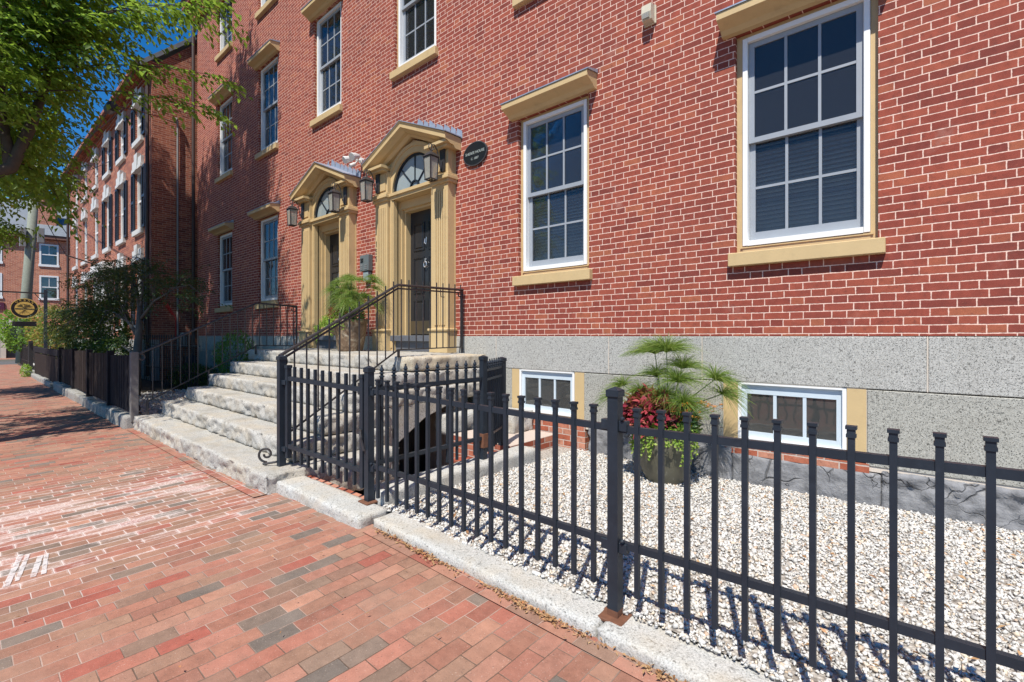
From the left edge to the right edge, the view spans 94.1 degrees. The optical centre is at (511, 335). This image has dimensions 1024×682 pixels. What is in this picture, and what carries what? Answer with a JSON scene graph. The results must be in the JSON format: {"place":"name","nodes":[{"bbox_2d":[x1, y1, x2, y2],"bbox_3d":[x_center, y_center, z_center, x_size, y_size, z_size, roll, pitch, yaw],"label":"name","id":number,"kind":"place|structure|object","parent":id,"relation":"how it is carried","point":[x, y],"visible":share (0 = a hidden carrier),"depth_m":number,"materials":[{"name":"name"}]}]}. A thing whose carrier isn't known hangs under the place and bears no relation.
{"place":"outdoors","nodes":[
{"label":"outdoors","id":0,"kind":"place"},
{"bbox_2d":[0,361,19,364],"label":"road","id":1,"kind":"structure","parent":0,"point":[6,362],"depth_m":27.88,"materials":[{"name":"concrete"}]},
{"bbox_2d":[15,166,44,362],"bbox_3d":[-25.628,-3.907,25.314,0.999,10.731,1.060,0,0,41],"label":"utility pole","id":2,"kind":"object","parent":1,"relation":"on","point":[28,268],"visible":0.56,"depth_m":25.12,"materials":[{"name":"metal"}]},
{"bbox_2d":[6,0,196,197],"label":"sky","id":3,"kind":"structure","parent":0,"point":[150,46],"materials":[{"name":"blue"}]},
{"bbox_2d":[17,363,203,392],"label":"garden ground","id":4,"kind":"structure","parent":0,"point":[146,386],"depth_m":12.94,"materials":[{"name":"grey gravel"}]},
{"bbox_2d":[0,309,43,352],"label":"roadside bush","id":5,"kind":"object","parent":4,"relation":"on","point":[10,338],"visible":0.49,"depth_m":22.39,"materials":[{"name":"green plant"}]},
{"bbox_2d":[0,289,56,347],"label":"hanging sign","id":6,"kind":"object","parent":4,"relation":"on","point":[24,308],"visible":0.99,"depth_m":17.76,"materials":[{"name":"black metal"}]},
{"bbox_2d":[84,300,133,352],"bbox_3d":[-12.087,-0.266,14.308,2.182,1.690,1.256,0,0,41],"label":"bright shrub","id":7,"kind":"object","parent":4,"relation":"on","point":[125,325],"visible":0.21,"depth_m":14.04,"materials":[{"name":"green plant"}]},
{"bbox_2d":[91,332,132,355],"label":"garden shrub","id":8,"kind":"object","parent":4,"relation":"on","point":[107,341],"visible":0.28,"depth_m":11.93,"materials":[{"name":"green plant"}]},
{"bbox_2d":[60,35,196,380],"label":"row house","id":9,"kind":"structure","parent":4,"relation":"on","point":[141,202],"depth_m":15.38,"materials":[{"name":"red brick"},{"name":"white stone"},{"name":"glass"}]},
{"bbox_2d":[72,217,77,270],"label":"window","id":10,"kind":"structure","parent":9,"relation":"in","point":[74,268],"depth_m":24.24,"materials":[{"name":"white paint"}]},
{"bbox_2d":[80,162,87,203],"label":"window","id":11,"kind":"structure","parent":9,"relation":"in","point":[85,168],"depth_m":22.21,"materials":[{"name":"white paint"}]},
{"bbox_2d":[81,207,87,265],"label":"window","id":12,"kind":"structure","parent":9,"relation":"in","point":[84,215],"depth_m":22.42,"materials":[{"name":"white paint"}]},
{"bbox_2d":[90,197,98,259],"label":"window","id":13,"kind":"structure","parent":9,"relation":"in","point":[95,202],"depth_m":20.76,"materials":[{"name":"white paint"}]},
{"bbox_2d":[90,146,98,192],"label":"window","id":14,"kind":"structure","parent":9,"relation":"in","point":[96,150],"depth_m":20.57,"materials":[{"name":"white paint"}]},
{"bbox_2d":[102,184,111,253],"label":"window","id":15,"kind":"structure","parent":9,"relation":"in","point":[106,195],"depth_m":18.95,"materials":[{"name":"white paint"}]},
{"bbox_2d":[102,130,111,180],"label":"window","id":16,"kind":"structure","parent":9,"relation":"in","point":[107,139],"depth_m":18.83,"materials":[{"name":"white paint"}]},
{"bbox_2d":[115,170,127,245],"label":"window","id":17,"kind":"structure","parent":9,"relation":"in","point":[121,181],"depth_m":17.19,"materials":[{"name":"white paint"}]},
{"bbox_2d":[115,110,127,166],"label":"window","id":18,"kind":"structure","parent":9,"relation":"in","point":[121,120],"depth_m":17.19,"materials":[{"name":"white paint"}]},
{"bbox_2d":[115,253,127,330],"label":"window","id":19,"kind":"structure","parent":9,"relation":"in","point":[120,255],"depth_m":17.10,"materials":[{"name":"white paint"}]},
{"bbox_2d":[131,152,144,236],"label":"window","id":20,"kind":"structure","parent":9,"relation":"in","point":[138,164],"depth_m":15.81,"materials":[{"name":"white paint"}]},
{"bbox_2d":[131,86,144,149],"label":"window","id":21,"kind":"structure","parent":9,"relation":"in","point":[134,143],"depth_m":15.77,"materials":[{"name":"white paint"}]},
{"bbox_2d":[131,244,144,329],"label":"window","id":22,"kind":"structure","parent":9,"relation":"in","point":[137,248],"depth_m":15.50,"materials":[{"name":"white paint"}]},
{"bbox_2d":[118,106,175,123],"bbox_3d":[-9.446,-5.745,12.461,0.022,1.952,5.671,0,0,-24],"label":"overhead cable","id":23,"kind":"object","parent":9,"relation":"attached to","point":[143,112],"visible":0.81,"depth_m":11.80,"materials":[{"name":"black rubber"}]},
{"bbox_2d":[103,101,117,114],"bbox_3d":[-8.486,-4.825,10.074,0.623,0.283,0.200,0,0,44],"label":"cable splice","id":24,"kind":"object","parent":23,"relation":"hanging from","point":[111,111],"visible":0.74,"depth_m":9.91,"materials":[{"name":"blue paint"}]},
{"bbox_2d":[27,251,235,395],"bbox_3d":[-11.052,-0.383,12.886,12.053,3.559,2.286,0,0,38],"label":"japanese maple","id":25,"kind":"object","parent":4,"relation":"on","point":[88,309],"visible":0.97,"depth_m":11.55,"materials":[{"name":"green plant"}]},
{"bbox_2d":[143,334,200,389],"bbox_3d":[-9.274,0.650,12.839,5.200,1.380,0.044,0,0,41],"label":"garden railing","id":26,"kind":"object","parent":4,"relation":"on","point":[166,368],"visible":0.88,"depth_m":12.77,"materials":[{"name":"black metal"}]},
{"bbox_2d":[167,362,213,388],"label":"hedge","id":27,"kind":"object","parent":4,"relation":"on","point":[199,378],"visible":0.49,"depth_m":12.21,"materials":[{"name":"green plant"}]},
{"bbox_2d":[186,366,221,383],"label":"hedge","id":28,"kind":"object","parent":4,"relation":"on","point":[214,371],"visible":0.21,"depth_m":13.28,"materials":[{"name":"green plant"}]},
{"bbox_2d":[139,389,186,414],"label":"gravel","id":29,"kind":"structure","parent":0,"point":[155,405],"depth_m":10.02,"materials":[{"name":"grey gravel"}]},
{"bbox_2d":[211,329,258,372],"bbox_3d":[-6.961,0.442,11.830,1.964,1.238,0.928,0,0,41],"label":"garden bush","id":30,"kind":"object","parent":29,"relation":"on","point":[226,343],"visible":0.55,"depth_m":11.66,"materials":[{"name":"green plant"}]},
{"bbox_2d":[0,364,642,681],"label":"sidewalk","id":31,"kind":"structure","parent":0,"point":[224,602],"depth_m":2.66,"materials":[{"name":"brick"}]},
{"bbox_2d":[3,554,21,586],"bbox_3d":[-3.036,1.422,2.904,0.031,0.004,0.518,0,0,-39],"label":"paint mark","id":32,"kind":"object","parent":31,"relation":"on","point":[9,579],"visible":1,"depth_m":2.85,"materials":[{"name":"white paint"}]},
{"bbox_2d":[15,554,29,580],"bbox_3d":[-3.015,1.422,2.935,0.024,0.004,0.446,0,0,-40],"label":"paint mark","id":33,"kind":"object","parent":31,"relation":"on","point":[22,569],"visible":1,"depth_m":2.91,"materials":[{"name":"white paint"}]},
{"bbox_2d":[19,363,31,376],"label":"edge plant","id":34,"kind":"object","parent":31,"relation":"on","point":[25,373],"visible":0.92,"depth_m":16.67,"materials":[{"name":"green plant"}]},
{"bbox_2d":[20,341,37,369],"bbox_3d":[-20.965,0.815,20.483,7.500,1.250,0.265,0,0,41],"label":"end railing","id":35,"kind":"object","parent":31,"relation":"on","point":[27,354],"visible":0.62,"depth_m":19.14,"materials":[{"name":"black metal"}]},
{"bbox_2d":[30,556,42,576],"bbox_3d":[-2.936,1.420,2.943,0.030,0.003,0.355,0,0,-40],"label":"paint mark","id":36,"kind":"object","parent":31,"relation":"on","point":[37,565],"visible":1,"depth_m":2.95,"materials":[{"name":"white paint"}]},
{"bbox_2d":[41,553,48,573],"bbox_3d":[-2.920,1.420,2.978,0.024,0.004,0.373,0,0,-42],"label":"paint mark","id":37,"kind":"object","parent":31,"relation":"on","point":[45,566],"visible":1,"depth_m":2.97,"materials":[{"name":"white paint"}]},
{"bbox_2d":[34,347,57,381],"bbox_3d":[-14.440,0.885,14.805,6.300,1.010,0.150,0,0,41],"label":"board fence","id":38,"kind":"object","parent":31,"relation":"on","point":[46,363],"visible":0.6,"depth_m":14.35,"materials":[{"name":"brown wood"}]},
{"bbox_2d":[0,16,99,258],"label":"street tree","id":39,"kind":"object","parent":31,"relation":"on","point":[6,236],"visible":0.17,"depth_m":12.03,"materials":[{"name":"green plant"}]},
{"bbox_2d":[56,383,70,393],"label":"edging block","id":40,"kind":"structure","parent":31,"relation":"on","point":[59,386],"depth_m":11.94,"materials":[{"name":"stone"}]},
{"bbox_2d":[66,389,85,400],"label":"edging block","id":41,"kind":"structure","parent":31,"relation":"on","point":[70,393],"depth_m":10.71,"materials":[{"name":"stone"}]},
{"bbox_2d":[75,393,85,404],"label":"edging block","id":42,"kind":"structure","parent":31,"relation":"on","point":[78,397],"depth_m":10.16,"materials":[{"name":"stone"}]},
{"bbox_2d":[85,396,98,407],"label":"edging block","id":43,"kind":"structure","parent":31,"relation":"on","point":[90,398],"depth_m":9.50,"materials":[{"name":"stone"}]},
{"bbox_2d":[58,348,138,421],"bbox_3d":[-8.948,0.795,10.056,8.120,1.090,0.100,0,0,41],"label":"slatted fence","id":44,"kind":"object","parent":31,"relation":"on","point":[109,377],"visible":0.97,"depth_m":8.82,"materials":[{"name":"grey wood"}]},
{"bbox_2d":[100,405,116,418],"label":"edging block","id":45,"kind":"structure","parent":31,"relation":"on","point":[103,413],"depth_m":8.35,"materials":[{"name":"stone"}]},
{"bbox_2d":[107,407,124,420],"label":"edging block","id":46,"kind":"structure","parent":31,"relation":"on","point":[109,409],"depth_m":8.08,"materials":[{"name":"stone"}]},
{"bbox_2d":[110,410,128,424],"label":"edging block","id":47,"kind":"structure","parent":31,"relation":"on","point":[114,417],"depth_m":7.73,"materials":[{"name":"stone"}]},
{"bbox_2d":[0,0,252,245],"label":"street tree","id":48,"kind":"object","parent":31,"relation":"on","point":[64,32],"visible":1,"depth_m":6.39,"materials":[{"name":"green plant"}]},
{"bbox_2d":[118,412,142,428],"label":"edging block","id":49,"kind":"structure","parent":31,"relation":"on","point":[124,422],"depth_m":7.39,"materials":[{"name":"stone"}]},
{"bbox_2d":[126,428,264,496],"bbox_3d":[-4.027,1.413,5.748,4.800,0.022,0.125,0,0,41],"label":"sidewalk border","id":50,"kind":"object","parent":31,"relation":"on","point":[238,485],"visible":0.9,"depth_m":5.11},
{"bbox_2d":[133,348,484,494],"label":"granite steps","id":51,"kind":"structure","parent":31,"relation":"on","point":[225,423],"depth_m":6.07,"materials":[{"name":"grey stone"}]},
{"bbox_2d":[139,302,297,414],"bbox_3d":[-5.080,0.308,8.437,0.334,1.863,2.522,0,0,41],"label":"stair railing","id":52,"kind":"object","parent":51,"relation":"on","point":[189,332],"visible":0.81,"depth_m":8.32,"materials":[{"name":"black metal"}]},
{"bbox_2d":[276,355,286,466],"bbox_3d":[-2.200,0.712,4.545,0.076,1.066,0.076,0,0,41],"label":"gate post","id":53,"kind":"object","parent":51,"relation":"on","point":[281,363],"visible":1,"depth_m":4.52,"materials":[{"name":"black metal"}]},
{"bbox_2d":[281,365,364,487],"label":"iron gate","id":54,"kind":"structure","parent":53,"relation":"attached to","point":[289,447],"depth_m":4.13,"materials":[{"name":"black metal"}]},
{"bbox_2d":[332,319,367,350],"bbox_3d":[-2.761,-0.015,8.144,0.620,0.545,0.620,0,0,41],"label":"brown planter","id":55,"kind":"object","parent":51,"relation":"on","point":[354,337],"visible":0.69,"depth_m":7.95,"materials":[{"name":"ceramic"}]},
{"bbox_2d":[313,311,352,342],"bbox_3d":[-3.011,-0.152,8.118,0.746,0.541,0.677,0,0,41],"label":"trailing plant","id":56,"kind":"object","parent":55,"relation":"in","point":[324,323],"visible":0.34,"depth_m":7.96,"materials":[{"name":"green plant"}]},
{"bbox_2d":[336,306,366,322],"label":"glossy foliage","id":57,"kind":"object","parent":55,"relation":"in","point":[361,316],"visible":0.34,"depth_m":7.95,"materials":[{"name":"green plant"}]},
{"bbox_2d":[319,274,391,318],"bbox_3d":[-2.727,-0.572,8.096,1.327,0.981,1.088,0,0,41],"label":"papyrus plant","id":58,"kind":"object","parent":55,"relation":"in","point":[351,293],"visible":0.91,"depth_m":8.03,"materials":[{"name":"green plant"}]},
{"bbox_2d":[258,279,463,464],"bbox_3d":[-1.488,0.234,5.805,0.266,1.993,3.106,0,0,33],"label":"stair railing","id":59,"kind":"object","parent":51,"relation":"on","point":[329,325],"visible":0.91,"depth_m":5.66,"materials":[{"name":"black metal"}]},
{"bbox_2d":[276,476,387,528],"bbox_3d":[-1.534,1.454,3.956,1.361,0.296,0.283,0,0,41],"label":"threshold stone","id":60,"kind":"object","parent":31,"relation":"on","point":[342,506],"visible":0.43,"depth_m":3.82,"materials":[{"name":"stone"}]},
{"bbox_2d":[373,510,606,636],"bbox_3d":[-0.241,1.561,2.950,1.852,0.469,0.242,0,0,41],"label":"kerb stone","id":61,"kind":"object","parent":31,"relation":"on","point":[572,609],"visible":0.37,"depth_m":2.73,"materials":[{"name":"stone"}]},
{"bbox_2d":[362,527,676,681],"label":"sidewalk border","id":62,"kind":"object","parent":31,"relation":"on","point":[620,661],"visible":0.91,"depth_m":2.41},
{"bbox_2d":[375,528,688,681],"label":"leaf litter","id":63,"kind":"object","parent":62,"relation":"on","point":[553,618],"visible":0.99,"depth_m":2.46,"materials":[{"name":"brown plant"}]},
{"bbox_2d":[597,615,783,681],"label":"kerb stone","id":64,"kind":"object","parent":31,"relation":"on","point":[660,648],"visible":0.64,"depth_m":2.08,"materials":[{"name":"stone"}]},
{"bbox_2d":[358,366,1023,681],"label":"picket fence","id":65,"kind":"object","parent":64,"relation":"on","point":[615,424],"visible":1,"depth_m":2.12,"materials":[{"name":"black metal"}]},
{"bbox_2d":[326,303,345,322],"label":"coleus plant","id":66,"kind":"object","parent":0,"point":[329,313],"visible":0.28,"depth_m":8.05,"materials":[{"name":"green plant"}]},
{"bbox_2d":[0,359,788,681],"bbox_3d":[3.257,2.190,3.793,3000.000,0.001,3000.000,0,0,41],"label":"ground","id":67,"kind":"structure","parent":0,"point":[546,391],"depth_m":18.12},
{"bbox_2d":[307,407,551,498],"bbox_3d":[-0.851,1.581,5.367,1.445,1.217,2.935,0,0,41],"label":"cellar stairwell","id":68,"kind":"object","parent":67,"relation":"on","point":[529,434],"visible":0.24,"depth_m":5.93,"materials":[{"name":"brick"}]},
{"bbox_2d":[487,357,506,451],"bbox_3d":[-0.198,0.735,5.128,0.102,1.001,0.664,0,0,18],"label":"short fence panel","id":69,"kind":"object","parent":68,"relation":"on","point":[496,375],"visible":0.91,"depth_m":5.24,"materials":[{"name":"black metal"}]},
{"bbox_2d":[180,0,1023,531],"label":"brick house","id":70,"kind":"structure","parent":67,"relation":"on","point":[800,214],"depth_m":5.36,"materials":[{"name":"red brick"}]},
{"bbox_2d":[207,220,233,312],"bbox_3d":[-8.225,-1.956,13.676,1.370,2.552,0.505,0,0,41],"label":"window","id":71,"kind":"structure","parent":70,"relation":"in","point":[226,239],"depth_m":13.80,"materials":[{"name":"beige paint"}]},
{"bbox_2d":[207,84,233,183],"bbox_3d":[-8.225,-5.762,13.676,1.370,2.564,0.505,0,0,41],"label":"window","id":72,"kind":"structure","parent":70,"relation":"in","point":[226,171],"depth_m":13.79,"materials":[{"name":"beige paint"}]},
{"bbox_2d":[209,0,232,62],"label":"window","id":73,"kind":"structure","parent":70,"relation":"in","point":[224,46],"depth_m":13.84,"materials":[{"name":"beige paint"}]},
{"bbox_2d":[247,201,279,308],"bbox_3d":[-6.025,-1.956,11.787,1.370,2.552,0.505,0,0,41],"label":"window","id":74,"kind":"structure","parent":70,"relation":"in","point":[269,226],"depth_m":11.89,"materials":[{"name":"beige paint"}]},
{"bbox_2d":[247,39,279,160],"bbox_3d":[-6.025,-5.762,11.787,1.370,2.564,0.505,0,0,41],"label":"window","id":75,"kind":"structure","parent":70,"relation":"in","point":[269,74],"depth_m":11.87,"materials":[{"name":"beige paint"}]},
{"bbox_2d":[255,0,276,19],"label":"window","id":76,"kind":"structure","parent":70,"relation":"in","point":[265,4],"depth_m":11.83,"materials":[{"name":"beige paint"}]},
{"bbox_2d":[286,200,303,226],"bbox_3d":[-4.590,-2.601,10.097,0.186,0.558,0.328,0,0,41],"label":"wall lantern","id":77,"kind":"object","parent":70,"relation":"attached to","point":[292,212],"depth_m":10.02,"materials":[{"name":"black metal"}]},
{"bbox_2d":[301,0,342,127],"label":"window","id":78,"kind":"structure","parent":70,"relation":"in","point":[329,105],"depth_m":10.00,"materials":[{"name":"beige paint"}]},
{"bbox_2d":[330,233,338,334],"bbox_3d":[-3.588,-1.085,9.944,0.880,2.150,0.125,0,0,41],"label":"door","id":79,"kind":"structure","parent":70,"relation":"in","point":[334,239],"depth_m":10.12,"materials":[{"name":"black paint"}]},
{"bbox_2d":[328,183,346,212],"bbox_3d":[-3.284,-2.601,8.977,0.186,0.558,0.328,0,0,41],"label":"wall lantern","id":80,"kind":"object","parent":70,"relation":"attached to","point":[334,194],"depth_m":8.90,"materials":[{"name":"black metal"}]},
{"bbox_2d":[342,152,363,167],"bbox_3d":[-2.939,-3.249,8.889,0.397,0.246,0.340,0,0,41],"label":"twin floodlight","id":81,"kind":"object","parent":70,"relation":"attached to","point":[351,157],"visible":0.99,"depth_m":8.85,"materials":[{"name":"white plastic"}]},
{"bbox_2d":[360,254,372,280],"bbox_3d":[-2.711,-1.260,8.847,0.280,0.480,0.105,0,0,41],"label":"entry phone","id":82,"kind":"object","parent":70,"relation":"attached to","point":[366,263],"visible":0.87,"depth_m":8.79,"materials":[{"name":"grey metal"}]},
{"bbox_2d":[359,170,379,202],"bbox_3d":[-2.465,-2.601,8.273,0.186,0.558,0.328,0,0,41],"label":"wall lantern","id":83,"kind":"object","parent":70,"relation":"attached to","point":[366,187],"depth_m":8.20,"materials":[{"name":"black metal"}]},
{"bbox_2d":[389,0,437,80],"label":"window","id":84,"kind":"structure","parent":70,"relation":"in","point":[416,19],"depth_m":8.16,"materials":[{"name":"beige paint"}]},
{"bbox_2d":[411,208,430,334],"bbox_3d":[-1.463,-1.085,8.120,0.880,2.150,0.125,0,0,41],"label":"door","id":85,"kind":"structure","parent":70,"relation":"in","point":[421,220],"depth_m":8.22,"materials":[{"name":"black paint"}]},
{"bbox_2d":[422,143,444,181],"bbox_3d":[-1.160,-2.601,7.153,0.186,0.558,0.328,0,0,41],"label":"wall lantern","id":86,"kind":"object","parent":70,"relation":"attached to","point":[431,161],"depth_m":7.08,"materials":[{"name":"black metal"}]},
{"bbox_2d":[463,141,487,165],"bbox_3d":[-0.540,-2.690,7.031,0.490,0.350,0.031,0,0,41],"label":"oval plaque","id":87,"kind":"object","parent":70,"relation":"attached to","point":[475,153],"visible":1,"depth_m":7.01,"materials":[{"name":"black metal"}]},
{"bbox_2d":[512,0,531,9],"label":"window","id":88,"kind":"structure","parent":70,"relation":"in","point":[516,4],"depth_m":6.44,"materials":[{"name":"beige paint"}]},
{"bbox_2d":[512,369,583,419],"bbox_3d":[0.749,0.825,6.567,1.160,0.770,0.958,0,0,41],"label":"cellar window","id":89,"kind":"structure","parent":70,"relation":"in","point":[568,387],"depth_m":6.31,"materials":[{"name":"beige paint"}]},
{"bbox_2d":[500,67,597,285],"bbox_3d":[0.508,-1.953,6.149,1.370,2.546,0.462,0,0,41],"label":"window","id":90,"kind":"structure","parent":70,"relation":"in","point":[537,131],"depth_m":6.23,"materials":[{"name":"beige paint"}]},
{"bbox_2d":[641,3,656,27],"bbox_3d":[1.494,-3.530,5.225,0.140,0.200,0.123,0,0,41],"label":"wall sensor box","id":91,"kind":"object","parent":70,"relation":"attached to","point":[649,14],"visible":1,"depth_m":5.20,"materials":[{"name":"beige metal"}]},
{"bbox_2d":[724,382,865,460],"bbox_3d":[2.862,0.825,4.753,1.150,0.770,0.958,0,0,41],"label":"cellar window","id":92,"kind":"structure","parent":70,"relation":"in","point":[833,408],"depth_m":4.65,"materials":[{"name":"beige paint"}]},
{"bbox_2d":[714,0,885,266],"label":"window","id":93,"kind":"structure","parent":70,"relation":"in","point":[857,235],"depth_m":4.39,"materials":[{"name":"beige paint"}]},
{"bbox_2d":[382,446,1023,681],"bbox_3d":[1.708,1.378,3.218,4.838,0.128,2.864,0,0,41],"label":"gravel","id":94,"kind":"structure","parent":67,"relation":"on","point":[728,543],"depth_m":2.91,"materials":[{"name":"white gravel"}]},
{"bbox_2d":[374,445,534,513],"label":"well curb","id":95,"kind":"structure","parent":94,"relation":"on","point":[513,456],"depth_m":4.42,"materials":[{"name":"stone"}]},
{"bbox_2d":[374,355,487,479],"bbox_3d":[-0.687,0.710,4.281,0.070,1.041,1.300,0,0,41],"label":"spear fence","id":96,"kind":"object","parent":95,"relation":"on","point":[482,377],"visible":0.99,"depth_m":4.42,"materials":[{"name":"black metal"}]},
{"bbox_2d":[633,425,693,484],"bbox_3d":[1.490,1.137,4.652,0.604,0.535,0.604,0,0,41],"label":"glazed pot","id":97,"kind":"object","parent":94,"relation":"on","point":[674,473],"visible":0.27,"depth_m":4.44,"materials":[{"name":"dark green glazed ceramic"},{"name":"soil"}]},
{"bbox_2d":[623,383,683,439],"bbox_3d":[1.323,0.713,4.611,0.641,0.533,0.577,0,0,9],"label":"coleus plant","id":98,"kind":"object","parent":97,"relation":"in","point":[638,397],"visible":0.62,"depth_m":4.50,"materials":[{"name":"red plant"}]},
{"bbox_2d":[628,414,699,466],"bbox_3d":[1.476,0.956,4.599,0.712,0.457,0.672,0,0,41],"label":"trailing plant","id":99,"kind":"object","parent":97,"relation":"in","point":[677,445],"visible":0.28,"depth_m":4.38,"materials":[{"name":"green plant"}]},
{"bbox_2d":[592,332,756,422],"bbox_3d":[1.473,0.442,4.653,1.599,0.996,0.841,0,0,41],"label":"papyrus plant","id":100,"kind":"object","parent":97,"relation":"in","point":[655,346],"visible":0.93,"depth_m":4.50,"materials":[{"name":"green plant"}]},
{"bbox_2d":[665,404,703,433],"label":"glossy foliage","id":101,"kind":"object","parent":97,"relation":"in","point":[695,423],"visible":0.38,"depth_m":4.41,"materials":[{"name":"green plant"}]},
{"bbox_2d":[672,400,722,423],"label":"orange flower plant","id":102,"kind":"object","parent":97,"relation":"in","point":[697,410],"visible":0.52,"depth_m":4.36,"materials":[{"name":"plant"}]},
{"bbox_2d":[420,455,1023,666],"bbox_3d":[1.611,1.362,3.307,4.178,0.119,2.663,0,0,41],"label":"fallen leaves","id":103,"kind":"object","parent":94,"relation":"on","point":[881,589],"visible":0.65,"depth_m":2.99,"materials":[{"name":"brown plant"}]},
{"label":"cross sidewalk","id":104,"kind":"structure","parent":0,"visible":0},
{"bbox_2d":[0,198,69,357],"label":"corner building","id":105,"kind":"structure","parent":104,"relation":"on","point":[50,263],"depth_m":31.97,"materials":[{"name":"red brick"}]},
{"bbox_2d":[6,326,61,357],"bbox_3d":[-33.868,0.365,30.248,20.000,2.150,0.150,0,0,-40],"label":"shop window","id":106,"kind":"structure","parent":105,"relation":"in","point":[8,355],"depth_m":31.15,"materials":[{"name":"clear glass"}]},
{"bbox_2d":[38,275,58,300],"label":"window","id":107,"kind":"structure","parent":105,"relation":"in","point":[45,282],"depth_m":32.19,"materials":[{"name":"white paint"}]},
{"bbox_2d":[38,243,58,267],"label":"window","id":108,"kind":"structure","parent":105,"relation":"in","point":[48,253],"depth_m":32.16,"materials":[{"name":"white paint"}]},
{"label":"far steps","id":109,"kind":"object","parent":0,"visible":0},
{"bbox_2d":[21,303,75,356],"bbox_3d":[-19.372,-0.132,20.037,3.605,2.508,1.822,0,0,41],"label":"flowering shrub","id":110,"kind":"object","parent":109,"relation":"on","point":[38,341],"visible":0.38,"depth_m":19.43,"materials":[{"name":"green plant"}]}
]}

